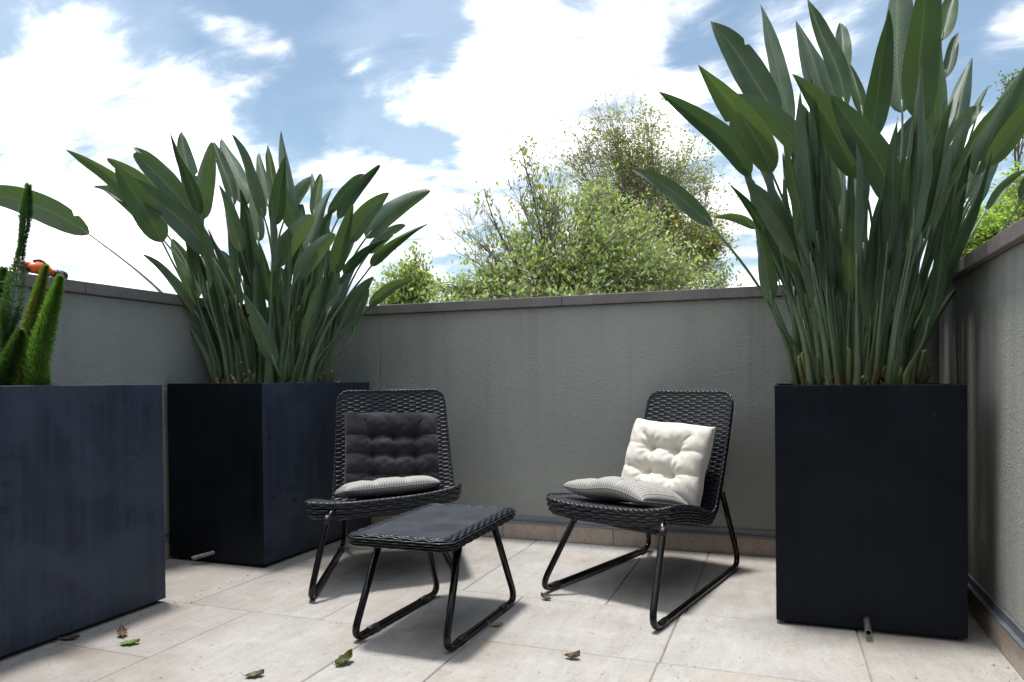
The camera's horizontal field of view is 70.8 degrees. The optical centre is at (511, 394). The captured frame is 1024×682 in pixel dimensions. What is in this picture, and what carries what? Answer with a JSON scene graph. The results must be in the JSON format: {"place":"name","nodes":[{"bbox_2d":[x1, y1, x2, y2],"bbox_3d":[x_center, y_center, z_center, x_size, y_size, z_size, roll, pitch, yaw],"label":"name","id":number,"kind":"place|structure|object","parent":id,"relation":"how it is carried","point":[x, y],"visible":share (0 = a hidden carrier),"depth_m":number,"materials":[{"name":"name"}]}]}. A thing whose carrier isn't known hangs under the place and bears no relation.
{"place":"outdoors","nodes":[
{"label":"outdoors","id":0,"kind":"place"},
{"bbox_2d":[14,259,67,278],"bbox_3d":[-1.929,-0.516,2.943,0.058,0.075,0.222,0,1,20],"label":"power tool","id":1,"kind":"object","parent":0,"point":[34,267],"visible":0.42,"depth_m":2.92,"materials":[{"name":"orange plastic"}]},
{"bbox_2d":[0,536,1023,681],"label":"floor","id":2,"kind":"structure","parent":0,"point":[730,628],"depth_m":2.43,"materials":[{"name":"beige tile"}]},
{"bbox_2d":[58,634,79,638],"bbox_3d":[-1.479,0.805,2.402,0.067,0.016,0.044,0,1,20],"label":"fallen leaf","id":3,"kind":"object","parent":2,"relation":"on","point":[72,636],"visible":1,"depth_m":2.40,"materials":[{"name":"brown plant"}]},
{"bbox_2d":[0,384,165,658],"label":"planter","id":4,"kind":"object","parent":2,"relation":"on","point":[82,536],"visible":1,"depth_m":2.45,"materials":[{"name":"paint"}]},
{"bbox_2d":[0,182,64,385],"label":"foxtail fern","id":5,"kind":"object","parent":4,"relation":"on","point":[25,352],"visible":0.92,"depth_m":2.43,"materials":[{"name":"green plant"}]},
{"bbox_2d":[116,625,127,635],"bbox_3d":[-1.310,0.797,2.422,0.054,0.027,0.043,0,1,20],"label":"fallen leaf","id":6,"kind":"object","parent":2,"relation":"on","point":[123,632],"visible":1,"depth_m":2.44,"materials":[{"name":"brown plant"}]},
{"bbox_2d":[114,638,139,643],"bbox_3d":[-1.253,0.803,2.349,0.067,0.017,0.046,0,1,20],"label":"fallen leaf","id":7,"kind":"object","parent":2,"relation":"on","point":[131,641],"visible":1,"depth_m":2.35,"materials":[{"name":"green plant"}]},
{"bbox_2d":[240,669,263,676],"bbox_3d":[-0.749,0.802,2.079,0.052,0.020,0.046,0,1,20],"label":"fallen leaf","id":8,"kind":"object","parent":2,"relation":"on","point":[256,673],"visible":1,"depth_m":2.08,"materials":[{"name":"beige plant"}]},
{"bbox_2d":[167,382,370,565],"bbox_3d":[-1.250,0.361,3.786,0.563,0.849,0.983,0,1,20],"label":"planter","id":9,"kind":"object","parent":2,"relation":"on","point":[250,468],"visible":0.96,"depth_m":3.41,"materials":[{"name":"paint"}]},
{"bbox_2d":[0,130,431,382],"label":"bird of paradise plant","id":10,"kind":"object","parent":9,"relation":"in","point":[282,342],"visible":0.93,"depth_m":3.64,"materials":[{"name":"green plant"}]},
{"bbox_2d":[331,649,352,664],"bbox_3d":[-0.509,0.792,2.162,0.046,0.034,0.081,0,1,20],"label":"fallen leaf","id":11,"kind":"object","parent":2,"relation":"on","point":[346,656],"visible":1,"depth_m":2.18,"materials":[{"name":"green plant"}]},
{"bbox_2d":[305,389,461,598],"bbox_3d":[-0.567,0.385,3.301,0.650,0.812,1.018,-1,1,-8],"label":"lounge chair","id":12,"kind":"object","parent":2,"relation":"on","point":[449,491],"visible":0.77,"depth_m":3.51,"materials":[{"name":"wicker"}]},
{"bbox_2d":[334,476,440,497],"bbox_3d":[-0.569,0.416,3.247,0.417,0.118,0.368,-1,1,-22],"label":"seat cushion","id":13,"kind":"object","parent":12,"relation":"on","point":[389,486],"visible":1,"depth_m":3.10,"materials":[{"name":"fabric"}]},
{"bbox_2d":[344,412,439,489],"bbox_3d":[-0.580,0.274,3.498,0.472,0.386,0.188,-1,1,-15],"label":"back cushion","id":14,"kind":"object","parent":12,"relation":"on","point":[378,445],"visible":0.81,"depth_m":3.47,"materials":[{"name":"grey fabric"}]},
{"bbox_2d":[347,503,515,650],"bbox_3d":[-0.257,0.621,2.546,0.392,0.365,0.642,0,1,20],"label":"side table","id":15,"kind":"object","parent":2,"relation":"on","point":[429,529],"visible":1,"depth_m":2.41,"materials":[{"name":"wicker"}]},
{"bbox_2d":[487,620,502,625],"bbox_3d":[-0.058,0.789,2.492,0.052,0.018,0.031,0,1,20],"label":"fallen leaf","id":16,"kind":"object","parent":2,"relation":"on","point":[496,624],"visible":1,"depth_m":2.50,"materials":[{"name":"brown plant"}]},
{"bbox_2d":[21,538,1009,681],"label":"leaf crumbs","id":17,"kind":"object","parent":2,"relation":"on","point":[423,619],"visible":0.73,"depth_m":2.48,"materials":[{"name":"brown plant"}]},
{"bbox_2d":[541,592,552,598],"bbox_3d":[0.136,0.778,2.783,0.055,0.025,0.031,0,1,20],"label":"fallen leaf","id":18,"kind":"object","parent":2,"relation":"on","point":[544,596],"visible":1,"depth_m":2.79,"materials":[{"name":"brown plant"}]},
{"bbox_2d":[561,649,579,657],"bbox_3d":[0.180,0.789,2.199,0.054,0.026,0.033,0,1,41],"label":"fallen leaf","id":19,"kind":"object","parent":2,"relation":"on","point":[575,654],"visible":1,"depth_m":2.19,"materials":[{"name":"brown plant"}]},
{"bbox_2d":[542,390,739,629],"bbox_3d":[0.571,0.387,2.987,0.668,0.799,1.022,1,2,43],"label":"lounge chair","id":20,"kind":"object","parent":2,"relation":"on","point":[713,408],"visible":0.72,"depth_m":3.04,"materials":[{"name":"wicker"}]},
{"bbox_2d":[563,476,687,507],"bbox_3d":[0.476,0.403,2.995,0.341,0.148,0.407,-2,2,-45],"label":"seat cushion","id":21,"kind":"object","parent":20,"relation":"on","point":[629,489],"visible":0.91,"depth_m":2.87,"materials":[{"name":"fabric"}]},
{"bbox_2d":[621,418,714,506],"bbox_3d":[0.686,0.304,3.239,0.418,0.380,0.203,1,2,44],"label":"back cushion","id":22,"kind":"object","parent":20,"relation":"on","point":[674,457],"visible":0.74,"depth_m":3.17,"materials":[{"name":"beige fabric"}]},
{"bbox_2d":[774,383,967,638],"bbox_3d":[1.330,0.370,2.795,0.579,0.825,1.052,0,1,20],"label":"planter","id":23,"kind":"object","parent":2,"relation":"on","point":[871,503],"visible":0.97,"depth_m":2.38,"materials":[{"name":"paint"}]},
{"bbox_2d":[631,0,1023,384],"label":"bird of paradise plant","id":24,"kind":"object","parent":23,"relation":"on","point":[925,173],"visible":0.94,"depth_m":2.58,"materials":[{"name":"green plant"}]},
{"bbox_2d":[0,0,1023,309],"label":"sky","id":25,"kind":"structure","parent":0,"point":[423,92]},
{"bbox_2d":[429,551,871,681],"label":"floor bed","id":26,"kind":"object","parent":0,"point":[677,621],"depth_m":2.36,"materials":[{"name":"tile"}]},
{"bbox_2d":[989,69,1023,184],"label":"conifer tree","id":27,"kind":"object","parent":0,"point":[1017,147],"visible":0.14,"depth_m":21.98,"materials":[{"name":"green plant"}]},
{"label":"ground","id":28,"kind":"structure","parent":0,"visible":0},
{"bbox_2d":[0,272,268,558],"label":"parapet wall","id":29,"kind":"structure","parent":28,"relation":"on","point":[111,335],"depth_m":3.30,"materials":[{"name":"paint"}]},
{"bbox_2d":[367,233,457,304],"bbox_3d":[-1.341,1.081,9.568,1.336,6.393,0.834,0,1,2],"label":"bushy tree","id":30,"kind":"object","parent":28,"relation":"on","point":[419,276],"visible":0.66,"depth_m":9.39,"materials":[{"name":"green plant"}]},
{"bbox_2d":[407,124,743,302],"bbox_3d":[0.757,0.560,8.389,4.066,7.447,2.214,-1,1,-13],"label":"broadleaf tree","id":31,"kind":"object","parent":28,"relation":"on","point":[591,263],"visible":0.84,"depth_m":8.32,"materials":[{"name":"green plant"}]},
{"bbox_2d":[297,285,938,556],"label":"parapet wall","id":32,"kind":"structure","parent":28,"relation":"on","point":[543,396],"depth_m":3.75,"materials":[{"name":"paint"}]},
{"bbox_2d":[531,66,753,288],"bbox_3d":[2.375,-0.755,12.726,4.539,9.877,2.161,0,1,1],"label":"autumn tree","id":33,"kind":"object","parent":28,"relation":"on","point":[618,143],"visible":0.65,"depth_m":12.40,"materials":[{"name":"green plant"}]},
{"bbox_2d":[939,217,1023,678],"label":"parapet wall","id":34,"kind":"structure","parent":28,"relation":"on","point":[981,337],"depth_m":2.34,"materials":[{"name":"paint"}]},
{"bbox_2d":[960,158,1023,258],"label":"dense tree","id":35,"kind":"object","parent":28,"relation":"on","point":[993,221],"visible":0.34,"depth_m":6.95,"materials":[{"name":"green plant"}]}
]}

